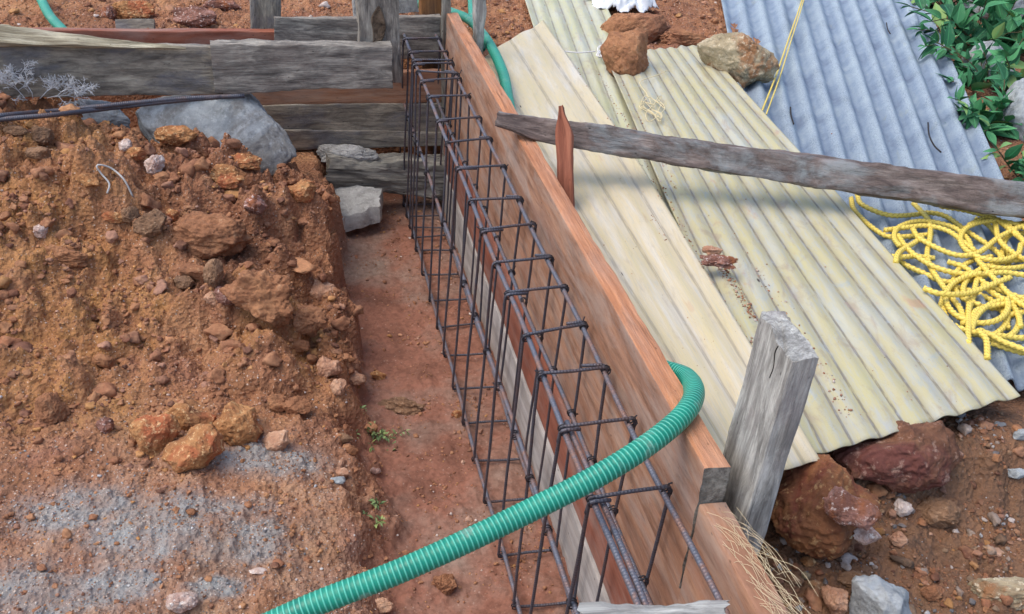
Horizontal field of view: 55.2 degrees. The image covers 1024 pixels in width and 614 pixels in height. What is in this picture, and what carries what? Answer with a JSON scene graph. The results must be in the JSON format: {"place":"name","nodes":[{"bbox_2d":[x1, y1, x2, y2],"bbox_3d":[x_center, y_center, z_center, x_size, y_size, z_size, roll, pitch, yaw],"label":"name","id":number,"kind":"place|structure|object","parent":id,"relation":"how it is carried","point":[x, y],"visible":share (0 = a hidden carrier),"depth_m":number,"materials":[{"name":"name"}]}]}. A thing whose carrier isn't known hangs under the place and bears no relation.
{"place":"outdoors","nodes":[
{"label":"outdoors","id":0,"kind":"place"},
{"bbox_2d":[0,336,380,613],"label":"cement gravel","id":1,"kind":"structure","parent":0,"point":[131,546],"depth_m":2.87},
{"bbox_2d":[0,0,1023,613],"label":"ground","id":2,"kind":"structure","parent":0,"point":[394,362],"depth_m":3.44,"materials":[{"name":"soil"}]},
{"bbox_2d":[2,125,27,135],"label":"clod","id":3,"kind":"object","parent":2,"relation":"on","point":[15,130],"visible":1,"depth_m":4.15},
{"bbox_2d":[25,146,51,159],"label":"clod","id":4,"kind":"object","parent":2,"relation":"on","point":[38,153],"visible":1,"depth_m":4.05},
{"bbox_2d":[30,125,54,145],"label":"grey clod","id":5,"kind":"object","parent":2,"relation":"on","point":[43,136],"visible":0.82,"depth_m":4.21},
{"bbox_2d":[0,60,98,106],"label":"dry twig","id":6,"kind":"object","parent":2,"relation":"on","point":[72,90],"visible":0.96,"depth_m":4.40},
{"bbox_2d":[36,0,66,27],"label":"green hose","id":7,"kind":"object","parent":2,"relation":"on","point":[53,20],"visible":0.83,"depth_m":5.05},
{"bbox_2d":[34,392,70,423],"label":"clod","id":8,"kind":"object","parent":2,"relation":"on","point":[51,408],"visible":0.98,"depth_m":3.20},
{"bbox_2d":[44,244,87,268],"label":"clod","id":9,"kind":"object","parent":2,"relation":"on","point":[66,256],"visible":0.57,"depth_m":3.75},
{"bbox_2d":[76,173,99,187],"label":"tan stone","id":10,"kind":"object","parent":2,"relation":"on","point":[86,180],"visible":1,"depth_m":3.86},
{"bbox_2d":[68,99,130,127],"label":"granite rock","id":11,"kind":"object","parent":2,"relation":"on","point":[119,117],"visible":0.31,"depth_m":4.57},
{"bbox_2d":[92,354,115,368],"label":"clod","id":12,"kind":"object","parent":2,"relation":"on","point":[104,360],"visible":0.99,"depth_m":3.47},
{"bbox_2d":[95,417,114,433],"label":"clod","id":13,"kind":"object","parent":2,"relation":"on","point":[105,425],"visible":0.99,"depth_m":3.18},
{"bbox_2d":[0,95,220,121],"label":"steel bar","id":14,"kind":"object","parent":2,"relation":"on","point":[46,115],"visible":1,"depth_m":4.30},
{"bbox_2d":[0,43,222,97],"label":"front board","id":15,"kind":"object","parent":2,"relation":"on","point":[126,71],"visible":0.75,"depth_m":4.48,"materials":[{"name":"grey wood"}]},
{"bbox_2d":[0,24,185,49],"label":"top slat","id":16,"kind":"object","parent":15,"relation":"on","point":[12,36],"visible":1,"depth_m":4.33,"materials":[{"name":"wood"}]},
{"bbox_2d":[0,93,244,116],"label":"steel bar","id":17,"kind":"object","parent":2,"relation":"on","point":[145,101],"visible":0.84,"depth_m":4.40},
{"bbox_2d":[121,206,140,223],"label":"clod","id":18,"kind":"object","parent":2,"relation":"on","point":[129,214],"visible":0.88,"depth_m":3.88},
{"bbox_2d":[111,0,154,18],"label":"boulder","id":19,"kind":"object","parent":2,"relation":"on","point":[141,9],"visible":0.87,"depth_m":5.37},
{"bbox_2d":[115,19,155,28],"bbox_3d":[-1.996,-1.493,5.196,0.196,0.079,0.072,-3,32,-12],"label":"wood block","id":20,"kind":"object","parent":2,"relation":"on","point":[134,23],"depth_m":5.17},
{"bbox_2d":[124,146,147,160],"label":"clod","id":21,"kind":"object","parent":2,"relation":"on","point":[137,153],"visible":0.95,"depth_m":4.23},
{"bbox_2d":[132,209,166,237],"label":"clod","id":22,"kind":"object","parent":2,"relation":"on","point":[150,223],"visible":1,"depth_m":3.83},
{"bbox_2d":[33,27,273,44],"bbox_3d":[-1.937,-1.347,4.891,1.474,0.086,0.059,-3,32,-12],"label":"cross plank","id":23,"kind":"object","parent":2,"relation":"on","point":[186,35],"visible":0.52,"depth_m":4.92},
{"bbox_2d":[144,154,164,175],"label":"white stone","id":24,"kind":"object","parent":2,"relation":"on","point":[154,164],"visible":0.94,"depth_m":4.18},
{"bbox_2d":[129,413,180,455],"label":"laterite stone","id":25,"kind":"object","parent":2,"relation":"on","point":[154,435],"visible":0.97,"depth_m":3.11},
{"bbox_2d":[154,125,197,145],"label":"clod","id":26,"kind":"object","parent":2,"relation":"on","point":[176,135],"visible":1,"depth_m":4.47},
{"bbox_2d":[165,591,198,613],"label":"quartz stone","id":27,"kind":"object","parent":2,"relation":"on","point":[180,602],"visible":1,"depth_m":2.65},
{"bbox_2d":[174,275,194,289],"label":"clod","id":28,"kind":"object","parent":2,"relation":"on","point":[183,282],"visible":0.95,"depth_m":3.75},
{"bbox_2d":[163,403,216,430],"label":"laterite stone","id":29,"kind":"object","parent":2,"relation":"on","point":[187,416],"visible":0.77,"depth_m":3.22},
{"bbox_2d":[178,263,203,280],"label":"clod","id":30,"kind":"object","parent":2,"relation":"on","point":[193,271],"visible":0.78,"depth_m":3.77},
{"bbox_2d":[161,423,224,473],"bbox_3d":[-1.010,0.455,3.090,0.200,0.156,0.133,-3,32,-12],"label":"laterite stone","id":31,"kind":"object","parent":2,"relation":"on","point":[199,446],"visible":1,"depth_m":3.06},
{"bbox_2d":[0,93,387,613],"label":"soil clods","id":32,"kind":"object","parent":2,"relation":"on","point":[216,332],"visible":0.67,"depth_m":3.62,"materials":[{"name":"soil"}]},
{"bbox_2d":[171,5,216,27],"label":"boulder","id":33,"kind":"object","parent":2,"relation":"on","point":[194,16],"visible":0.99,"depth_m":5.25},
{"bbox_2d":[0,100,389,613],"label":"soil crumbs","id":34,"kind":"object","parent":2,"relation":"on","point":[65,435],"visible":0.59,"depth_m":3.33,"materials":[{"name":"soil"}]},
{"bbox_2d":[170,211,253,258],"bbox_3d":[-1.228,-0.299,3.936,0.348,0.177,0.195,10,32,9],"label":"clod","id":35,"kind":"object","parent":2,"relation":"on","point":[203,235],"visible":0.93,"depth_m":3.87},
{"bbox_2d":[203,258,223,287],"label":"grey clod","id":36,"kind":"object","parent":2,"relation":"on","point":[213,274],"visible":1,"depth_m":3.61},
{"bbox_2d":[135,94,296,175],"bbox_3d":[-1.419,-0.825,4.701,0.786,0.383,0.272,4,31,-1],"label":"granite rock","id":37,"kind":"object","parent":2,"relation":"on","point":[251,125],"visible":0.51,"depth_m":4.63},
{"bbox_2d":[210,38,392,94],"bbox_3d":[-0.988,-1.140,4.645,0.839,0.245,0.089,-3,32,-12],"label":"front board","id":38,"kind":"object","parent":37,"relation":"on","point":[249,66],"visible":1,"depth_m":4.60,"materials":[{"name":"grey wood"}]},
{"bbox_2d":[355,0,402,82],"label":"stake","id":39,"kind":"object","parent":38,"relation":"attached to","point":[377,20],"visible":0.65,"depth_m":4.67,"materials":[{"name":"grey wood"}]},
{"bbox_2d":[202,0,240,11],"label":"boulder","id":40,"kind":"object","parent":2,"relation":"on","point":[225,5],"visible":0.79,"depth_m":5.64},
{"bbox_2d":[209,164,246,189],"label":"clod","id":41,"kind":"object","parent":2,"relation":"on","point":[225,176],"visible":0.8,"depth_m":4.25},
{"bbox_2d":[212,400,263,445],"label":"laterite stone","id":42,"kind":"object","parent":2,"relation":"on","point":[234,423],"visible":0.95,"depth_m":3.19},
{"bbox_2d":[231,153,261,170],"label":"clod","id":43,"kind":"object","parent":2,"relation":"on","point":[246,161],"visible":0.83,"depth_m":4.40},
{"bbox_2d":[244,194,266,214],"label":"purple stone","id":44,"kind":"object","parent":2,"relation":"on","point":[255,204],"visible":1,"depth_m":3.98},
{"bbox_2d":[219,269,293,327],"bbox_3d":[-0.942,-0.039,3.619,0.271,0.219,0.215,-3,32,-12],"label":"clod","id":45,"kind":"object","parent":2,"relation":"on","point":[264,295],"visible":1,"depth_m":3.56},
{"bbox_2d":[249,0,280,28],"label":"post","id":46,"kind":"object","parent":2,"relation":"on","point":[263,13],"visible":0.83,"depth_m":5.02,"materials":[{"name":"grey wood"}]},
{"bbox_2d":[261,429,290,451],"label":"laterite stone","id":47,"kind":"object","parent":2,"relation":"on","point":[275,441],"visible":1,"depth_m":3.22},
{"bbox_2d":[267,393,288,411],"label":"clod","id":48,"kind":"object","parent":2,"relation":"on","point":[276,402],"visible":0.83,"depth_m":3.40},
{"bbox_2d":[282,395,311,413],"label":"clod","id":49,"kind":"object","parent":2,"relation":"on","point":[299,405],"visible":1,"depth_m":3.39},
{"bbox_2d":[288,178,316,202],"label":"clod","id":50,"kind":"object","parent":2,"relation":"on","point":[303,190],"visible":0.98,"depth_m":4.22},
{"bbox_2d":[289,303,328,337],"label":"clod","id":51,"kind":"object","parent":2,"relation":"on","point":[310,320],"visible":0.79,"depth_m":3.72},
{"bbox_2d":[309,280,334,300],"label":"clod","id":52,"kind":"object","parent":2,"relation":"on","point":[319,290],"visible":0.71,"depth_m":4.01,"materials":[{"name":"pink soil"}]},
{"bbox_2d":[316,356,341,377],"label":"pink stone","id":53,"kind":"object","parent":2,"relation":"on","point":[327,367],"visible":0.99,"depth_m":3.62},
{"bbox_2d":[330,378,346,395],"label":"pink stone","id":54,"kind":"object","parent":2,"relation":"on","point":[337,387],"visible":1,"depth_m":3.55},
{"bbox_2d":[316,144,378,162],"bbox_3d":[-0.867,-0.807,5.164,0.338,0.111,0.101,1,31,-6],"label":"concrete lump","id":55,"kind":"object","parent":2,"relation":"on","point":[356,152],"visible":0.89,"depth_m":5.14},
{"bbox_2d":[335,185,382,231],"bbox_3d":[-0.826,-0.520,5.110,0.321,0.149,0.380,-3,32,-12],"label":"concrete slab","id":56,"kind":"object","parent":2,"relation":"on","point":[361,206],"depth_m":5.04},
{"bbox_2d":[284,129,440,149],"bbox_3d":[-0.816,-0.902,5.228,0.969,0.133,0.062,-3,32,-12],"label":"cross plank","id":57,"kind":"object","parent":2,"relation":"on","point":[304,139],"visible":0.59,"depth_m":5.20,"materials":[{"name":"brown wood"}]},
{"bbox_2d":[262,102,440,131],"bbox_3d":[-0.852,-0.995,5.170,1.053,0.180,0.054,-3,32,-12],"label":"cross plank","id":58,"kind":"object","parent":57,"relation":"on","point":[365,116],"visible":0.69,"depth_m":5.14,"materials":[{"name":"grey wood"}]},
{"bbox_2d":[192,69,441,104],"bbox_3d":[-0.973,-1.133,5.062,1.310,0.195,0.050,-3,32,-12],"label":"cross plank","id":59,"kind":"object","parent":58,"relation":"on","point":[396,93],"visible":0.34,"depth_m":5.10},
{"bbox_2d":[0,0,737,149],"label":"back ground stones","id":60,"kind":"object","parent":2,"relation":"on","point":[322,5],"visible":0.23,"depth_m":5.65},
{"bbox_2d":[375,597,394,613],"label":"clod","id":61,"kind":"object","parent":2,"relation":"on","point":[385,605],"visible":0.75,"depth_m":2.93,"materials":[{"name":"beige stone"}]},
{"bbox_2d":[352,0,418,15],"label":"slab post","id":62,"kind":"object","parent":2,"relation":"on","point":[406,6],"visible":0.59,"depth_m":5.23,"materials":[{"name":"wood"}]},
{"bbox_2d":[325,152,446,200],"bbox_3d":[-0.641,-0.698,5.263,0.729,0.295,0.154,-3,32,-12],"label":"weathered log","id":63,"kind":"object","parent":2,"relation":"on","point":[386,172],"visible":0.64,"depth_m":5.19,"materials":[{"name":"grey wood"}]},
{"bbox_2d":[377,396,424,415],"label":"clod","id":64,"kind":"object","parent":2,"relation":"on","point":[402,405],"visible":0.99,"depth_m":3.84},
{"bbox_2d":[418,0,440,150],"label":"post","id":65,"kind":"object","parent":2,"relation":"on","point":[427,7],"visible":0.09,"depth_m":5.08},
{"bbox_2d":[274,14,440,58],"bbox_3d":[-0.790,-1.386,5.030,0.844,0.240,0.063,-3,32,-12],"label":"cross plank","id":66,"kind":"object","parent":65,"relation":"attached to","point":[302,28],"visible":0.52,"depth_m":4.97,"materials":[{"name":"grey wood"}]},
{"bbox_2d":[431,573,456,594],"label":"clod","id":67,"kind":"object","parent":2,"relation":"on","point":[445,584],"visible":1,"depth_m":3.05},
{"bbox_2d":[440,0,450,152],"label":"post","id":68,"kind":"object","parent":2,"relation":"on","point":[445,7],"visible":0.34,"depth_m":4.99,"materials":[{"name":"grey wood"}]},
{"bbox_2d":[338,198,566,611],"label":"trench crumbs","id":69,"kind":"object","parent":2,"relation":"on","point":[468,518],"visible":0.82,"depth_m":3.74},
{"bbox_2d":[472,0,486,53],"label":"stake","id":70,"kind":"object","parent":2,"relation":"on","point":[479,11],"visible":0.71,"depth_m":4.73,"materials":[{"name":"grey wood"}]},
{"bbox_2d":[263,0,704,613],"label":"green hose","id":71,"kind":"object","parent":2,"relation":"on","point":[665,430],"visible":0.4,"depth_m":1.98,"materials":[{"name":"plastic"}]},
{"bbox_2d":[399,33,729,613],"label":"rebar cage","id":72,"kind":"object","parent":2,"relation":"on","point":[637,587],"visible":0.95,"depth_m":3.19,"materials":[{"name":"metal"}]},
{"bbox_2d":[577,600,729,613],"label":"broken board","id":73,"kind":"object","parent":72,"relation":"on","point":[700,607],"visible":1,"depth_m":1.76,"materials":[{"name":"grey wood"}]},
{"bbox_2d":[441,12,730,605],"bbox_3d":[0.077,0.003,3.576,0.068,1.081,4.068,-3,32,-12],"label":"trench formwork","id":74,"kind":"object","parent":2,"relation":"on","point":[690,462],"visible":0.62,"depth_m":2.98,"materials":[{"name":"brown wood"}]},
{"bbox_2d":[525,0,676,222],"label":"yellow sheet","id":75,"kind":"object","parent":2,"relation":"on","point":[572,26],"visible":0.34,"depth_m":5.38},
{"bbox_2d":[600,28,648,76],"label":"weight stone","id":76,"kind":"object","parent":75,"relation":"on","point":[625,52],"visible":0.87,"depth_m":4.83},
{"bbox_2d":[592,0,658,12],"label":"white cloth","id":77,"kind":"object","parent":75,"relation":"on","point":[621,6],"visible":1,"depth_m":6.02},
{"bbox_2d":[600,12,667,43],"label":"weight stone","id":78,"kind":"object","parent":75,"relation":"on","point":[655,26],"visible":0.64,"depth_m":5.56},
{"bbox_2d":[659,27,705,45],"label":"clod","id":79,"kind":"object","parent":2,"relation":"on","point":[679,35],"visible":0.81,"depth_m":5.56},
{"bbox_2d":[677,502,788,613],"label":"formwork plank","id":80,"kind":"object","parent":2,"relation":"on","point":[734,583],"visible":0.79,"depth_m":2.00,"materials":[{"name":"wood"}]},
{"bbox_2d":[707,508,817,613],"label":"fibre tuft","id":81,"kind":"object","parent":80,"relation":"on","point":[772,575],"visible":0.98,"depth_m":1.93,"materials":[{"name":"plant"}]},
{"bbox_2d":[722,311,818,556],"bbox_3d":[0.522,0.359,2.147,0.073,0.731,0.183,-1,32,-10],"label":"grey stake","id":82,"kind":"object","parent":2,"relation":"on","point":[775,389],"visible":0.73,"depth_m":2.02,"materials":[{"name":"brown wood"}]},
{"bbox_2d":[770,454,880,560],"bbox_3d":[0.745,0.482,2.322,0.273,0.234,0.200,8,31,6],"label":"boulder","id":83,"kind":"object","parent":2,"relation":"on","point":[801,520],"visible":0.77,"depth_m":2.28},
{"bbox_2d":[823,486,882,530],"bbox_3d":[0.760,0.453,2.208,0.134,0.085,0.095,24,36,29],"label":"purple stone","id":84,"kind":"object","parent":83,"relation":"on","point":[842,506],"visible":1,"depth_m":2.18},
{"bbox_2d":[822,585,847,613],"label":"orange stone","id":85,"kind":"object","parent":2,"relation":"on","point":[835,599],"visible":1,"depth_m":2.24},
{"bbox_2d":[837,570,868,587],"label":"clod","id":86,"kind":"object","parent":2,"relation":"on","point":[845,578],"visible":0.41,"depth_m":2.33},
{"bbox_2d":[853,527,881,544],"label":"white stone","id":87,"kind":"object","parent":2,"relation":"on","point":[865,537],"visible":0.9,"depth_m":2.26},
{"bbox_2d":[721,0,1023,391],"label":"blue grey sheet","id":88,"kind":"object","parent":2,"relation":"on","point":[844,58],"visible":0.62,"depth_m":4.92,"materials":[{"name":"metal"}]},
{"bbox_2d":[697,32,779,88],"bbox_3d":[1.157,-1.274,5.038,0.405,0.296,0.235,25,37,29],"label":"weight stone","id":89,"kind":"object","parent":88,"relation":"on","point":[743,60],"visible":0.95,"depth_m":4.95,"materials":[{"name":"beige stone"}]},
{"bbox_2d":[495,111,1023,217],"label":"timber beam","id":90,"kind":"structure","parent":88,"relation":"on","point":[977,194],"depth_m":3.54,"materials":[{"name":"wood"}]},
{"bbox_2d":[575,66,956,417],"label":"sheet dirt","id":91,"kind":"structure","parent":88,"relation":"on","point":[749,307],"depth_m":3.06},
{"bbox_2d":[761,0,803,114],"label":"cord","id":92,"kind":"object","parent":88,"relation":"on","point":[776,74],"visible":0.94,"depth_m":5.29,"materials":[{"name":"yellow fabric"}]},
{"bbox_2d":[612,45,1019,453],"bbox_3d":[0.934,-0.537,3.899,0.754,0.027,3.526,2,31,-5],"label":"yellow sheet","id":93,"kind":"object","parent":88,"relation":"on","point":[858,309],"visible":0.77,"depth_m":3.19,"materials":[{"name":"plastic"}]},
{"bbox_2d":[485,20,819,469],"bbox_3d":[0.309,-0.612,3.881,0.547,0.020,3.799,-3,32,-12],"label":"cream sheet","id":94,"kind":"object","parent":93,"relation":"on","point":[613,209],"visible":0.69,"depth_m":3.23,"materials":[{"name":"plastic"}]},
{"bbox_2d":[555,105,574,207],"bbox_3d":[0.185,-0.508,3.422,0.066,0.342,0.252,0,32,-8],"label":"red stick","id":95,"kind":"object","parent":94,"relation":"on","point":[564,139],"visible":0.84,"depth_m":3.41,"materials":[{"name":"brown wood"}]},
{"bbox_2d":[639,70,666,121],"bbox_3d":[0.654,-0.996,4.563,0.130,0.014,0.755,8,31,5],"label":"string tangle","id":96,"kind":"object","parent":93,"relation":"on","point":[652,113],"visible":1,"depth_m":4.42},
{"bbox_2d":[700,254,737,269],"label":"clod","id":97,"kind":"object","parent":93,"relation":"on","point":[722,261],"visible":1,"depth_m":3.11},
{"bbox_2d":[849,194,1023,359],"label":"yellow rope","id":98,"kind":"object","parent":88,"relation":"on","point":[1002,305],"visible":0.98,"depth_m":3.36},
{"bbox_2d":[918,25,957,59],"bbox_3d":[2.445,-1.494,5.611,0.241,0.218,0.240,20,34,23],"label":"leafy shrub","id":99,"kind":"object","parent":88,"relation":"on","point":[931,48],"visible":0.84,"depth_m":5.62,"materials":[{"name":"green plant"}]},
{"bbox_2d":[848,574,911,613],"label":"granite stone","id":100,"kind":"object","parent":2,"relation":"on","point":[874,594],"visible":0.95,"depth_m":2.22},
{"bbox_2d":[758,411,1023,613],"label":"bank stones","id":101,"kind":"object","parent":2,"relation":"on","point":[814,600],"visible":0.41,"depth_m":2.43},
{"bbox_2d":[762,411,1023,613],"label":"bank crumbs","id":102,"kind":"object","parent":2,"relation":"on","point":[934,561],"visible":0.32,"depth_m":2.43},
{"bbox_2d":[831,420,963,493],"bbox_3d":[0.998,0.389,2.520,0.344,0.180,0.172,-3,32,-12],"label":"boulder","id":103,"kind":"object","parent":2,"relation":"on","point":[911,458],"visible":0.91,"depth_m":2.48,"materials":[{"name":"stone"}]},
{"bbox_2d":[889,531,907,547],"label":"orange stone","id":104,"kind":"object","parent":2,"relation":"on","point":[899,539],"visible":1,"depth_m":2.42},
{"bbox_2d":[893,498,913,516],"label":"white stone","id":105,"kind":"object","parent":2,"relation":"on","point":[902,508],"visible":0.98,"depth_m":2.50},
{"bbox_2d":[920,584,942,600],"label":"clod","id":106,"kind":"object","parent":2,"relation":"on","point":[932,592],"visible":1,"depth_m":2.33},
{"bbox_2d":[916,496,960,528],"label":"clod","id":107,"kind":"object","parent":2,"relation":"on","point":[938,512],"visible":1,"depth_m":2.50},
{"bbox_2d":[896,0,1023,55],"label":"leafy shrub","id":108,"kind":"object","parent":2,"relation":"on","point":[963,22],"visible":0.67,"depth_m":6.05,"materials":[{"name":"green plant"}]},
{"bbox_2d":[923,21,1023,92],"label":"leafy shrub","id":109,"kind":"object","parent":2,"relation":"on","point":[1008,55],"visible":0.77,"depth_m":5.34,"materials":[{"name":"green plant"}]},
{"bbox_2d":[947,60,1021,144],"bbox_3d":[2.369,-0.939,4.864,0.527,0.527,0.572,10,32,8],"label":"leafy shrub","id":110,"kind":"object","parent":2,"relation":"on","point":[991,122],"visible":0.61,"depth_m":4.78,"materials":[{"name":"green plant"}]},
{"bbox_2d":[961,40,1014,77],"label":"granite boulder","id":111,"kind":"object","parent":2,"relation":"on","point":[987,44],"visible":0.16,"depth_m":5.66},
{"bbox_2d":[963,0,1023,19],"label":"granite boulder","id":112,"kind":"object","parent":2,"relation":"on","point":[1019,3],"visible":0.09,"depth_m":6.83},
{"bbox_2d":[964,0,1023,53],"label":"leafy shrub","id":113,"kind":"object","parent":2,"relation":"on","point":[981,32],"visible":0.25,"depth_m":6.07,"materials":[{"name":"green plant"}]},
{"bbox_2d":[967,576,1023,610],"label":"tan stone","id":114,"kind":"object","parent":2,"relation":"on","point":[995,588],"visible":0.83,"depth_m":2.31,"materials":[{"name":"stone"}]},
{"bbox_2d":[981,136,1023,181],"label":"leafy shrub","id":115,"kind":"object","parent":2,"relation":"on","point":[1017,166],"visible":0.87,"depth_m":4.33,"materials":[{"name":"green plant"}]},
{"bbox_2d":[989,78,1023,142],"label":"granite boulder","id":116,"kind":"object","parent":2,"relation":"on","point":[1015,108],"visible":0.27,"depth_m":4.79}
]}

